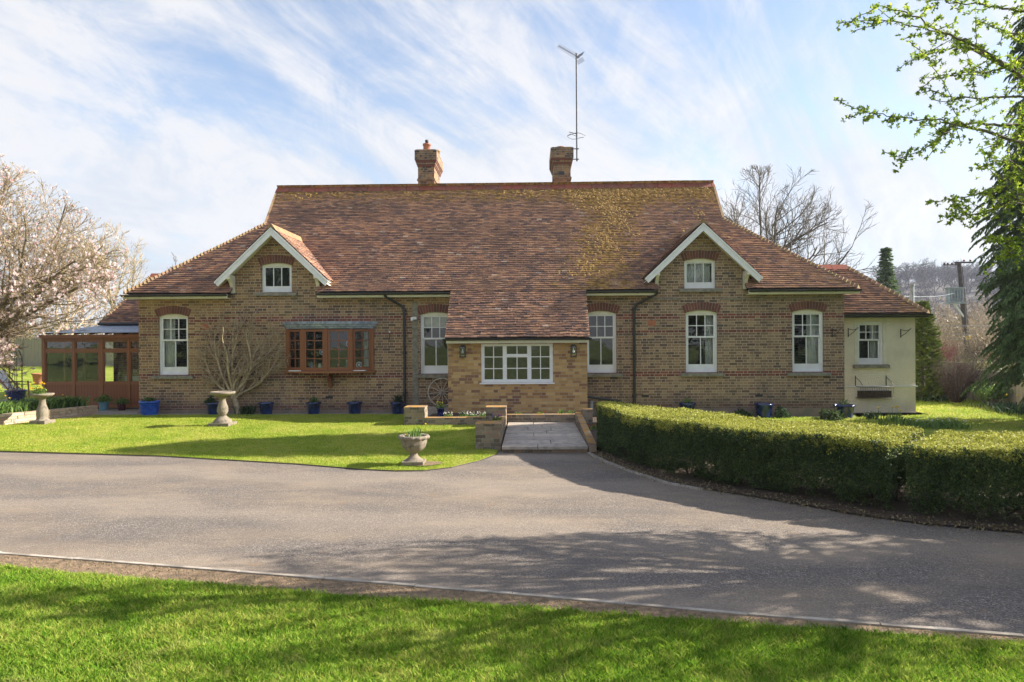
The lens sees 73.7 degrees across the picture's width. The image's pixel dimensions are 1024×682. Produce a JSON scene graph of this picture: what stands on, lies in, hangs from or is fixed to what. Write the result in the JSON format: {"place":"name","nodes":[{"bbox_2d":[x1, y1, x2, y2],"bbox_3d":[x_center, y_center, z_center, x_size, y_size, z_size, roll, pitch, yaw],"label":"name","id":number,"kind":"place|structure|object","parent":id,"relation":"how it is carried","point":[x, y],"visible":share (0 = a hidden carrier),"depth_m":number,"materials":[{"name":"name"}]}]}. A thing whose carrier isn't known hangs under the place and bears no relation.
{"place":"outdoors","nodes":[
{"label":"outdoors","id":0,"kind":"place"},
{"bbox_2d":[0,370,29,396],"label":"deck chair","id":1,"kind":"object","parent":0,"point":[3,379],"visible":0.63,"depth_m":25.65,"materials":[{"name":"grey wood"}]},
{"bbox_2d":[0,366,113,399],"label":"lawn","id":2,"kind":"structure","parent":0,"point":[109,374],"depth_m":35.43,"materials":[{"name":"green plant"}]},
{"bbox_2d":[31,373,41,383],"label":"plant pot","id":3,"kind":"object","parent":2,"relation":"on","point":[37,378],"visible":0.59,"depth_m":31.12,"materials":[{"name":"ceramic"}]},
{"bbox_2d":[0,337,112,366],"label":"garden fence","id":4,"kind":"object","parent":2,"relation":"on","point":[31,353],"visible":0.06,"depth_m":44.64,"materials":[{"name":"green wood"}]},
{"bbox_2d":[27,245,116,334],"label":"bare tree","id":5,"kind":"object","parent":2,"relation":"on","point":[65,324],"visible":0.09,"depth_m":45.52,"materials":[{"name":"white plant"}]},
{"bbox_2d":[59,213,148,310],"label":"bare tree","id":6,"kind":"object","parent":2,"relation":"on","point":[133,261],"visible":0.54,"depth_m":43.08,"materials":[{"name":"white plant"}]},
{"bbox_2d":[0,400,138,408],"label":"terrace","id":7,"kind":"structure","parent":0,"point":[98,408],"depth_m":20.98,"materials":[{"name":"stone"}]},
{"bbox_2d":[4,382,27,400],"bbox_3d":[-17.563,1.778,24.168,0.694,0.638,0.694,0,0,2],"label":"plant pot","id":8,"kind":"object","parent":7,"relation":"on","point":[18,394],"visible":0.86,"depth_m":23.99,"materials":[{"name":"blue ceramic"}]},
{"bbox_2d":[8,348,22,388],"bbox_3d":[-17.567,0.935,24.168,0.458,1.605,0.445,0,0,2],"label":"garden obelisk","id":9,"kind":"object","parent":8,"relation":"in","point":[21,381],"visible":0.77,"depth_m":24.16,"materials":[{"name":"black metal"}]},
{"bbox_2d":[77,370,84,380],"bbox_3d":[-13.681,1.480,21.566,0.331,1.107,0.323,0,0,2],"label":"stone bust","id":10,"kind":"object","parent":7,"relation":"on","point":[80,375],"visible":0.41,"depth_m":21.48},
{"bbox_2d":[37,325,138,407],"bbox_3d":[-12.344,0.736,22.090,3.955,2.581,3.086,0,0,2],"label":"conservatory","id":11,"kind":"object","parent":7,"relation":"on","point":[65,358],"visible":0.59,"depth_m":20.76,"materials":[{"name":"brown wood"}]},
{"bbox_2d":[97,409,138,414],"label":"garden path","id":12,"kind":"structure","parent":0,"point":[111,411],"depth_m":19.89,"materials":[{"name":"concrete"}]},
{"bbox_2d":[0,405,97,424],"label":"dwarf garden wall","id":13,"kind":"structure","parent":12,"relation":"on","point":[28,416],"depth_m":17.72,"materials":[{"name":"brick"}]},
{"bbox_2d":[93,393,113,410],"bbox_3d":[-12.113,1.805,20.267,0.536,0.517,0.526,0,0,2],"label":"plant pot","id":14,"kind":"object","parent":12,"relation":"on","point":[104,402],"visible":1,"depth_m":20.19,"materials":[{"name":"blue ceramic"}]},
{"bbox_2d":[112,397,130,410],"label":"plant pot","id":15,"kind":"object","parent":12,"relation":"on","point":[121,403],"visible":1,"depth_m":20.18,"materials":[{"name":"red ceramic"}]},
{"bbox_2d":[0,413,497,470],"bbox_3d":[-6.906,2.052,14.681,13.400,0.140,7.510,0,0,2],"label":"lawn","id":16,"kind":"structure","parent":0,"point":[296,442],"depth_m":13.66,"materials":[{"name":"green plant"}]},
{"bbox_2d":[29,382,55,424],"bbox_3d":[-11.482,1.521,16.657,0.545,1.058,0.500,0,0,2],"label":"stone pedestal bowl","id":17,"kind":"object","parent":16,"relation":"on","point":[42,412],"visible":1,"depth_m":16.57,"materials":[{"name":"beige stone"}]},
{"bbox_2d":[208,391,236,426],"bbox_3d":[-6.840,1.607,16.135,0.570,0.830,0.570,0,0,2],"label":"birdbath","id":18,"kind":"object","parent":16,"relation":"on","point":[222,419],"visible":1,"depth_m":16.03,"materials":[{"name":"stone"}]},
{"bbox_2d":[117,412,430,415],"bbox_3d":[-6.324,2.003,17.822,9.400,0.001,2.900,0,0,2],"label":"wall foot border","id":19,"kind":"object","parent":16,"relation":"on","point":[125,413],"depth_m":18.83,"materials":[{"name":"concrete"}]},
{"bbox_2d":[138,396,159,414],"bbox_3d":[-9.885,1.762,18.648,0.530,0.577,0.595,0,0,2],"label":"plant pot","id":20,"kind":"object","parent":19,"relation":"on","point":[149,405],"visible":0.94,"depth_m":18.46,"materials":[{"name":"blue ceramic"}]},
{"bbox_2d":[203,395,218,414],"bbox_3d":[-8.123,1.738,18.539,0.461,0.543,0.428,0,0,2],"label":"plant pot","id":21,"kind":"object","parent":19,"relation":"on","point":[210,402],"visible":0.91,"depth_m":18.42,"materials":[{"name":"blue ceramic"}]},
{"bbox_2d":[190,307,290,413],"bbox_3d":[-7.437,0.538,18.731,2.460,3.005,1.734,0,0,-32],"label":"bare shrub","id":22,"kind":"object","parent":19,"relation":"on","point":[249,366],"visible":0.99,"depth_m":18.70,"materials":[{"name":"brown plant"}]},
{"bbox_2d":[234,404,257,414],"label":"bulb plant","id":23,"kind":"object","parent":19,"relation":"on","point":[249,410],"visible":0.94,"depth_m":18.58,"materials":[{"name":"green plant"}]},
{"bbox_2d":[258,402,273,414],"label":"plant pot","id":24,"kind":"object","parent":19,"relation":"on","point":[266,408],"visible":0.96,"depth_m":18.37,"materials":[{"name":"ceramic"}]},
{"bbox_2d":[306,396,321,414],"bbox_3d":[-5.370,1.734,18.471,0.397,0.519,0.405,0,0,-32],"label":"plant pot","id":25,"kind":"object","parent":19,"relation":"on","point":[313,405],"visible":0.97,"depth_m":18.36,"materials":[{"name":"ceramic"}]},
{"bbox_2d":[347,400,362,413],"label":"plant pot","id":26,"kind":"object","parent":19,"relation":"on","point":[354,407],"visible":0.94,"depth_m":18.31,"materials":[{"name":"ceramic"}]},
{"bbox_2d":[390,394,405,413],"bbox_3d":[-3.074,1.702,18.377,0.510,0.553,0.493,0,0,-27],"label":"plant pot","id":27,"kind":"object","parent":19,"relation":"on","point":[397,405],"visible":1,"depth_m":18.28,"materials":[{"name":"ceramic"}]},
{"bbox_2d":[427,406,447,413],"bbox_3d":[-2.037,1.927,18.634,0.928,0.270,0.388,0,0,2],"label":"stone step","id":28,"kind":"object","parent":19,"relation":"on","point":[431,409],"visible":0.07,"depth_m":18.44,"materials":[{"name":"grey stone"}]},
{"bbox_2d":[398,423,429,465],"bbox_3d":[-1.625,1.694,11.297,0.513,0.673,0.513,0,0,-43],"label":"stone urn","id":29,"kind":"object","parent":16,"relation":"on","point":[413,442],"visible":1,"depth_m":11.16,"materials":[{"name":"stone"}]},
{"bbox_2d":[404,405,427,424],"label":"brick pier","id":30,"kind":"structure","parent":16,"relation":"on","point":[415,414],"depth_m":15.97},
{"bbox_2d":[425,417,485,424],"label":"brick wall","id":31,"kind":"structure","parent":16,"relation":"on","point":[449,420],"depth_m":15.93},
{"bbox_2d":[475,421,501,450],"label":"brick pier","id":32,"kind":"structure","parent":16,"relation":"on","point":[488,434],"depth_m":12.76,"materials":[{"name":"brown brick"}]},
{"bbox_2d":[485,405,506,423],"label":"brick pier","id":33,"kind":"structure","parent":16,"relation":"on","point":[493,410],"depth_m":15.67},
{"bbox_2d":[428,413,574,416],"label":"porch bed soil","id":34,"kind":"structure","parent":0,"point":[436,415],"depth_m":16.92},
{"bbox_2d":[434,401,445,415],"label":"plant pot","id":35,"kind":"object","parent":34,"relation":"on","point":[440,408],"visible":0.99,"depth_m":16.54,"materials":[{"name":"blue ceramic"}]},
{"bbox_2d":[507,414,574,424],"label":"brick wall","id":36,"kind":"structure","parent":34,"relation":"on","point":[533,418],"depth_m":16.22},
{"bbox_2d":[0,432,1023,633],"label":"driveway","id":37,"kind":"structure","parent":0,"point":[581,525],"depth_m":7.20,"materials":[{"name":"grey asphalt"}]},
{"bbox_2d":[493,416,505,443],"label":"brick wall","id":38,"kind":"structure","parent":37,"relation":"on","point":[503,419],"depth_m":14.77,"materials":[{"name":"brown brick"}]},
{"bbox_2d":[502,422,587,452],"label":"paved path","id":39,"kind":"structure","parent":37,"relation":"on","point":[540,435],"depth_m":13.75,"materials":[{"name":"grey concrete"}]},
{"bbox_2d":[575,412,596,451],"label":"sloping brick wall","id":40,"kind":"structure","parent":37,"relation":"on","point":[583,428],"depth_m":13.76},
{"bbox_2d":[592,449,1023,531],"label":"hedge border","id":41,"kind":"object","parent":37,"relation":"on","point":[901,508],"visible":0.32,"depth_m":8.48,"materials":[{"name":"soil"}]},
{"bbox_2d":[595,400,925,509],"bbox_3d":[3.130,1.508,10.629,2.163,1.037,5.946,0,0,-39],"label":"hedge","id":42,"kind":"object","parent":41,"relation":"on","point":[776,452],"visible":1,"depth_m":9.17,"materials":[{"name":"green plant"}]},
{"bbox_2d":[589,450,1023,535],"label":"fallen leaves","id":43,"kind":"object","parent":41,"relation":"on","point":[847,510],"visible":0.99,"depth_m":8.39,"materials":[{"name":"brown plant"}]},
{"bbox_2d":[833,0,1023,274],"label":"hawthorn tree","id":44,"kind":"object","parent":41,"relation":"on","point":[1013,67],"visible":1,"depth_m":6.43,"materials":[{"name":"green plant"}]},
{"bbox_2d":[902,429,1023,521],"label":"hedge","id":45,"kind":"object","parent":41,"relation":"on","point":[961,464],"visible":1,"depth_m":7.61,"materials":[{"name":"green plant"}]},
{"bbox_2d":[0,554,1023,648],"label":"earth verge","id":46,"kind":"structure","parent":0,"point":[164,573],"depth_m":5.61,"materials":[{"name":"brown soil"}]},
{"bbox_2d":[0,562,1023,681],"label":"lawn","id":47,"kind":"structure","parent":0,"point":[528,664],"depth_m":4.53,"materials":[{"name":"green plant"}]},
{"bbox_2d":[0,0,1023,335],"label":"sky","id":48,"kind":"structure","parent":0,"point":[179,123],"materials":[{"name":"blue"}]},
{"bbox_2d":[589,415,597,445],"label":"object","id":49,"kind":"structure","parent":0,"point":[593,431],"depth_m":14.71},
{"bbox_2d":[582,408,592,424],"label":"brick pier","id":50,"kind":"structure","parent":49,"relation":"on","point":[587,413],"depth_m":15.81,"materials":[{"name":"brown brick"}]},
{"bbox_2d":[506,281,999,428],"bbox_3d":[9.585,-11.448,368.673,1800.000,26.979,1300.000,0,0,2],"label":"ground","id":51,"kind":"structure","parent":0,"point":[939,292],"depth_m":199.25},
{"bbox_2d":[7,306,109,338],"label":"boundary hedgerow","id":52,"kind":"object","parent":51,"relation":"on","point":[51,330],"visible":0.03,"depth_m":48.34,"materials":[{"name":"plant"}]},
{"bbox_2d":[18,304,110,337],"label":"wood","id":53,"kind":"object","parent":51,"relation":"on","point":[90,322],"visible":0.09,"depth_m":67.38,"materials":[{"name":"plant"}]},
{"bbox_2d":[0,153,133,400],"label":"magnolia tree","id":54,"kind":"object","parent":51,"relation":"on","point":[20,312],"visible":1,"depth_m":17.32,"materials":[{"name":"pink plant"}]},
{"bbox_2d":[97,273,235,380],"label":"wing","id":55,"kind":"structure","parent":51,"relation":"on","point":[126,313],"depth_m":23.76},
{"bbox_2d":[0,451,496,471],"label":"timber edging","id":56,"kind":"object","parent":51,"relation":"on","point":[259,461],"visible":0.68,"depth_m":11.75,"materials":[{"name":"brown wood"}]},
{"bbox_2d":[120,140,861,416],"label":"brick house","id":57,"kind":"structure","parent":51,"relation":"on","point":[633,292],"depth_m":18.93,"materials":[{"name":"brick"}]},
{"bbox_2d":[151,314,193,378],"bbox_3d":[-9.451,0.149,19.146,1.160,1.808,0.365,0,0,2],"label":"sash window","id":58,"kind":"structure","parent":57,"relation":"in","point":[168,343],"depth_m":19.17,"materials":[{"name":"white paint"}]},
{"bbox_2d":[254,263,296,295],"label":"sash window","id":59,"kind":"structure","parent":57,"relation":"in","point":[288,289],"depth_m":19.05,"materials":[{"name":"white paint"}]},
{"bbox_2d":[282,321,377,386],"bbox_3d":[-5.048,0.376,18.769,2.680,1.810,0.780,0,0,2],"label":"bow window","id":60,"kind":"structure","parent":57,"relation":"in","point":[296,340],"depth_m":18.63,"materials":[{"name":"brown wood"}]},
{"bbox_2d":[414,312,447,377],"bbox_3d":[-2.115,0.104,18.914,1.160,1.808,0.285,0,0,2],"label":"sash window","id":61,"kind":"structure","parent":57,"relation":"in","point":[431,320],"depth_m":18.95,"materials":[{"name":"white paint"}]},
{"bbox_2d":[428,378,447,405],"bbox_3d":[-1.922,1.402,18.727,0.792,0.791,0.159,0,0,2],"label":"cartwheel","id":62,"kind":"object","parent":57,"relation":"attached to","point":[440,392],"visible":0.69,"depth_m":18.72,"materials":[{"name":"brown wood"}]},
{"bbox_2d":[459,345,465,357],"bbox_3d":[-1.240,0.258,17.156,0.148,0.310,0.163,0,0,2],"label":"wall lantern","id":63,"kind":"object","parent":57,"relation":"attached to","point":[462,349],"depth_m":17.20,"materials":[{"name":"black metal"}]},
{"bbox_2d":[480,343,554,383],"bbox_3d":[0.127,0.575,17.228,1.889,1.019,0.150,0,0,2],"label":"casement window","id":64,"kind":"structure","parent":57,"relation":"in","point":[483,381],"depth_m":17.24,"materials":[{"name":"white paint"}]},
{"bbox_2d":[558,45,584,160],"bbox_3d":[2.043,-8.168,23.586,0.974,3.912,0.665,0,0,2],"label":"television aerial","id":65,"kind":"object","parent":57,"relation":"attached to","point":[576,133],"visible":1,"depth_m":23.57,"materials":[{"name":"metal"}]},
{"bbox_2d":[588,396,621,415],"bbox_3d":[2.448,1.738,18.257,1.060,0.595,0.141,0,0,-15],"label":"waste pipe","id":66,"kind":"object","parent":57,"relation":"attached to","point":[598,398],"visible":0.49,"depth_m":18.15,"materials":[{"name":"black plastic"}]},
{"bbox_2d":[587,311,622,376],"bbox_3d":[2.453,0.076,18.776,1.160,1.808,0.247,0,0,2],"label":"sash window","id":67,"kind":"structure","parent":57,"relation":"in","point":[600,370],"depth_m":18.82,"materials":[{"name":"white paint"}]},
{"bbox_2d":[678,259,721,291],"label":"sash window","id":68,"kind":"structure","parent":57,"relation":"in","point":[696,271],"depth_m":18.76,"materials":[{"name":"white paint"}]},
{"bbox_2d":[680,310,724,375],"bbox_3d":[5.191,0.059,18.765,1.185,1.808,0.369,0,0,2],"label":"sash window","id":69,"kind":"structure","parent":57,"relation":"in","point":[710,318],"depth_m":18.78,"materials":[{"name":"white paint"}]},
{"bbox_2d":[787,309,830,375],"bbox_3d":[8.067,0.042,18.689,1.170,1.808,0.367,0,0,2],"label":"sash window","id":70,"kind":"structure","parent":57,"relation":"in","point":[813,366],"depth_m":18.71,"materials":[{"name":"white paint"}]},
{"bbox_2d":[0,551,1023,637],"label":"concrete edging","id":71,"kind":"object","parent":51,"relation":"on","point":[833,620],"visible":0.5,"depth_m":5.39,"materials":[{"name":"grey concrete"}]},
{"bbox_2d":[587,452,703,490],"bbox_3d":[1.901,2.039,10.782,0.254,0.063,3.314,0,0,-22],"label":"stone edging","id":72,"kind":"object","parent":51,"relation":"on","point":[643,475],"visible":0.63,"depth_m":10.25,"materials":[{"name":"stone"}]},
{"bbox_2d":[679,397,695,408],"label":"plant pot","id":73,"kind":"object","parent":51,"relation":"on","point":[687,403],"visible":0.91,"depth_m":18.14,"materials":[{"name":"blue ceramic"}]},
{"bbox_2d":[754,402,773,417],"bbox_3d":[6.710,1.859,18.181,0.465,0.400,0.465,0,0,-42],"label":"plant pot","id":74,"kind":"object","parent":51,"relation":"on","point":[763,409],"visible":0.94,"depth_m":18.03,"materials":[{"name":"blue ceramic"}]},
{"bbox_2d":[720,163,879,273],"bbox_3d":[12.442,-3.466,35.240,9.741,10.902,11.232,0,0,2],"label":"bare tree","id":75,"kind":"object","parent":51,"relation":"on","point":[775,236],"visible":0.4,"depth_m":34.46,"materials":[{"name":"grey plant"}]},
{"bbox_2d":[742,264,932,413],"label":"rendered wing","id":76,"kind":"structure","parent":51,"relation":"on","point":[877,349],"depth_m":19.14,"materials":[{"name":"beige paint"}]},
{"bbox_2d":[853,321,889,367],"bbox_3d":[10.053,0.102,19.228,0.990,1.303,0.350,0,0,2],"label":"sash window","id":77,"kind":"structure","parent":76,"relation":"in","point":[875,328],"depth_m":19.22,"materials":[{"name":"white paint"}]},
{"bbox_2d":[855,375,893,398],"bbox_3d":[10.113,1.282,19.013,0.988,0.628,0.256,0,0,2],"label":"wall trough","id":78,"kind":"object","parent":76,"relation":"attached to","point":[886,393],"depth_m":18.98,"materials":[{"name":"black metal"}]},
{"bbox_2d":[833,398,855,418],"bbox_3d":[8.766,1.809,18.027,0.551,0.575,0.551,0,0,2],"label":"plant pot","id":79,"kind":"object","parent":51,"relation":"on","point":[847,409],"visible":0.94,"depth_m":17.84,"materials":[{"name":"blue ceramic"}]},
{"bbox_2d":[875,247,933,350],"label":"fir tree","id":80,"kind":"object","parent":51,"relation":"on","point":[884,274],"visible":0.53,"depth_m":40.06,"materials":[{"name":"green plant"}]},
{"bbox_2d":[909,284,914,300],"bbox_3d":[14.555,-0.049,24.828,0.180,4.020,0.180,0,0,2],"label":"flue pipe","id":81,"kind":"object","parent":51,"relation":"on","point":[911,286],"visible":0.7,"depth_m":24.76,"materials":[{"name":"grey metal"}]},
{"bbox_2d":[915,335,962,361],"bbox_3d":[18.819,0.636,30.379,2.194,2.610,2.442,0,0,2],"label":"red dogwood","id":82,"kind":"object","parent":51,"relation":"on","point":[947,354],"visible":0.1,"depth_m":29.96,"materials":[{"name":"brown plant"}]},
{"bbox_2d":[867,257,1011,316],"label":"hillside wood","id":83,"kind":"object","parent":51,"relation":"on","point":[929,273],"visible":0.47,"depth_m":206.58,"materials":[{"name":"grey plant"}]},
{"bbox_2d":[902,290,1004,338],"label":"roadside wood","id":84,"kind":"object","parent":51,"relation":"on","point":[939,308],"visible":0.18,"depth_m":102.93,"materials":[{"name":"plant"}]},
{"bbox_2d":[943,259,971,359],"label":"utility pole","id":85,"kind":"object","parent":51,"relation":"on","point":[957,296],"visible":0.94,"depth_m":50.73,"materials":[{"name":"brown wood"}]},
{"bbox_2d":[915,359,1009,402],"bbox_3d":[15.301,1.321,23.962,0.335,1.670,5.458,0,0,-6],"label":"garden fence","id":86,"kind":"object","parent":51,"relation":"on","point":[971,396],"visible":0.12,"depth_m":22.94,"materials":[{"name":"wood"}]},
{"bbox_2d":[921,298,1005,369],"bbox_3d":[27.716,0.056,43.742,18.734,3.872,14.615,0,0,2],"label":"tan scrub","id":87,"kind":"object","parent":51,"relation":"on","point":[982,342],"visible":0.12,"depth_m":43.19,"materials":[{"name":"plant"}]},
{"bbox_2d":[947,353,1023,381],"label":"olive scrub","id":88,"kind":"object","parent":51,"relation":"on","point":[979,363],"visible":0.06,"depth_m":28.68,"materials":[{"name":"plant"}]},
{"bbox_2d":[761,399,1023,475],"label":"side lawn","id":89,"kind":"structure","parent":0,"point":[930,430],"depth_m":17.65,"materials":[{"name":"green plant"}]},
{"bbox_2d":[732,407,752,416],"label":"leafy plant","id":90,"kind":"object","parent":89,"relation":"on","point":[744,413],"visible":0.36,"depth_m":18.10,"materials":[{"name":"green plant"}]},
{"bbox_2d":[772,404,791,417],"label":"leafy plant","id":91,"kind":"object","parent":89,"relation":"on","point":[783,413],"visible":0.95,"depth_m":18.14,"materials":[{"name":"green plant"}]},
{"bbox_2d":[816,408,845,420],"bbox_3d":[8.226,1.910,17.622,0.705,0.385,0.686,0,0,-38],"label":"leafy plant","id":92,"kind":"object","parent":89,"relation":"on","point":[829,414],"visible":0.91,"depth_m":17.55,"materials":[{"name":"green plant"}]},
{"bbox_2d":[861,411,883,419],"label":"bulb plant","id":93,"kind":"object","parent":89,"relation":"on","point":[871,414],"visible":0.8,"depth_m":17.63,"materials":[{"name":"green plant"}]},
{"bbox_2d":[885,406,902,422],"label":"daffodil clump","id":94,"kind":"object","parent":89,"relation":"on","point":[889,418],"visible":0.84,"depth_m":16.99,"materials":[{"name":"green plant"}]},
{"bbox_2d":[915,300,948,400],"bbox_3d":[13.886,0.317,23.001,1.799,3.410,1.610,0,0,2],"label":"conical shrub","id":95,"kind":"object","parent":89,"relation":"on","point":[926,343],"visible":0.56,"depth_m":22.73,"materials":[{"name":"green plant"}]},
{"bbox_2d":[917,394,965,402],"bbox_3d":[14.039,1.891,22.690,1.799,0.246,1.777,0,0,23],"label":"border plant","id":96,"kind":"object","parent":89,"relation":"on","point":[928,396],"visible":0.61,"depth_m":22.43,"materials":[{"name":"green plant"}]},
{"bbox_2d":[919,348,994,402],"bbox_3d":[14.303,1.069,22.041,1.902,1.900,1.872,0,0,11],"label":"bare shrub","id":97,"kind":"object","parent":89,"relation":"on","point":[958,383],"visible":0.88,"depth_m":21.85,"materials":[{"name":"brown plant"}]},
{"bbox_2d":[970,381,1012,404],"bbox_3d":[14.685,1.584,21.022,1.176,0.868,1.059,0,0,2],"label":"green shrub","id":98,"kind":"object","parent":89,"relation":"on","point":[998,397],"visible":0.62,"depth_m":20.89,"materials":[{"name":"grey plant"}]},
{"bbox_2d":[960,16,1023,411],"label":"cypress tree","id":99,"kind":"object","parent":89,"relation":"on","point":[1009,341],"visible":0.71,"depth_m":16.34,"materials":[{"name":"green plant"}]},
{"bbox_2d":[967,394,1022,408],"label":"border plant","id":100,"kind":"object","parent":89,"relation":"on","point":[1006,403],"visible":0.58,"depth_m":20.15,"materials":[{"name":"green plant"}]},
{"bbox_2d":[978,402,1023,413],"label":"border plant","id":101,"kind":"object","parent":89,"relation":"on","point":[997,408],"visible":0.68,"depth_m":19.25,"materials":[{"name":"green plant"}]},
{"bbox_2d":[992,403,1023,415],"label":"border plant","id":102,"kind":"object","parent":89,"relation":"on","point":[1011,411],"visible":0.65,"depth_m":18.77,"materials":[{"name":"green plant"}]},
{"bbox_2d":[1005,382,1023,404],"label":"garden fence","id":103,"kind":"object","parent":89,"relation":"on","point":[1017,390],"visible":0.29,"depth_m":20.56,"materials":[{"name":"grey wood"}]},
{"label":"flower bed soil","id":104,"kind":"structure","parent":0,"visible":0},
{"bbox_2d":[6,401,31,412],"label":"bed plant","id":105,"kind":"object","parent":104,"relation":"on","point":[18,409],"visible":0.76,"depth_m":17.30,"materials":[{"name":"green plant"}]},
{"bbox_2d":[46,397,64,408],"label":"bed plant","id":106,"kind":"object","parent":104,"relation":"on","point":[57,405],"visible":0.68,"depth_m":18.21,"materials":[{"name":"green plant"}]},
{"bbox_2d":[52,396,77,407],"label":"bed plant","id":107,"kind":"object","parent":104,"relation":"on","point":[71,404],"visible":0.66,"depth_m":18.52,"materials":[{"name":"green plant"}]},
{"bbox_2d":[59,395,89,406],"bbox_3d":[-12.119,1.665,18.852,0.789,0.338,0.759,0,0,2],"label":"bed plant","id":108,"kind":"object","parent":104,"relation":"on","point":[80,400],"visible":0.58,"depth_m":18.93,"materials":[{"name":"green plant"}]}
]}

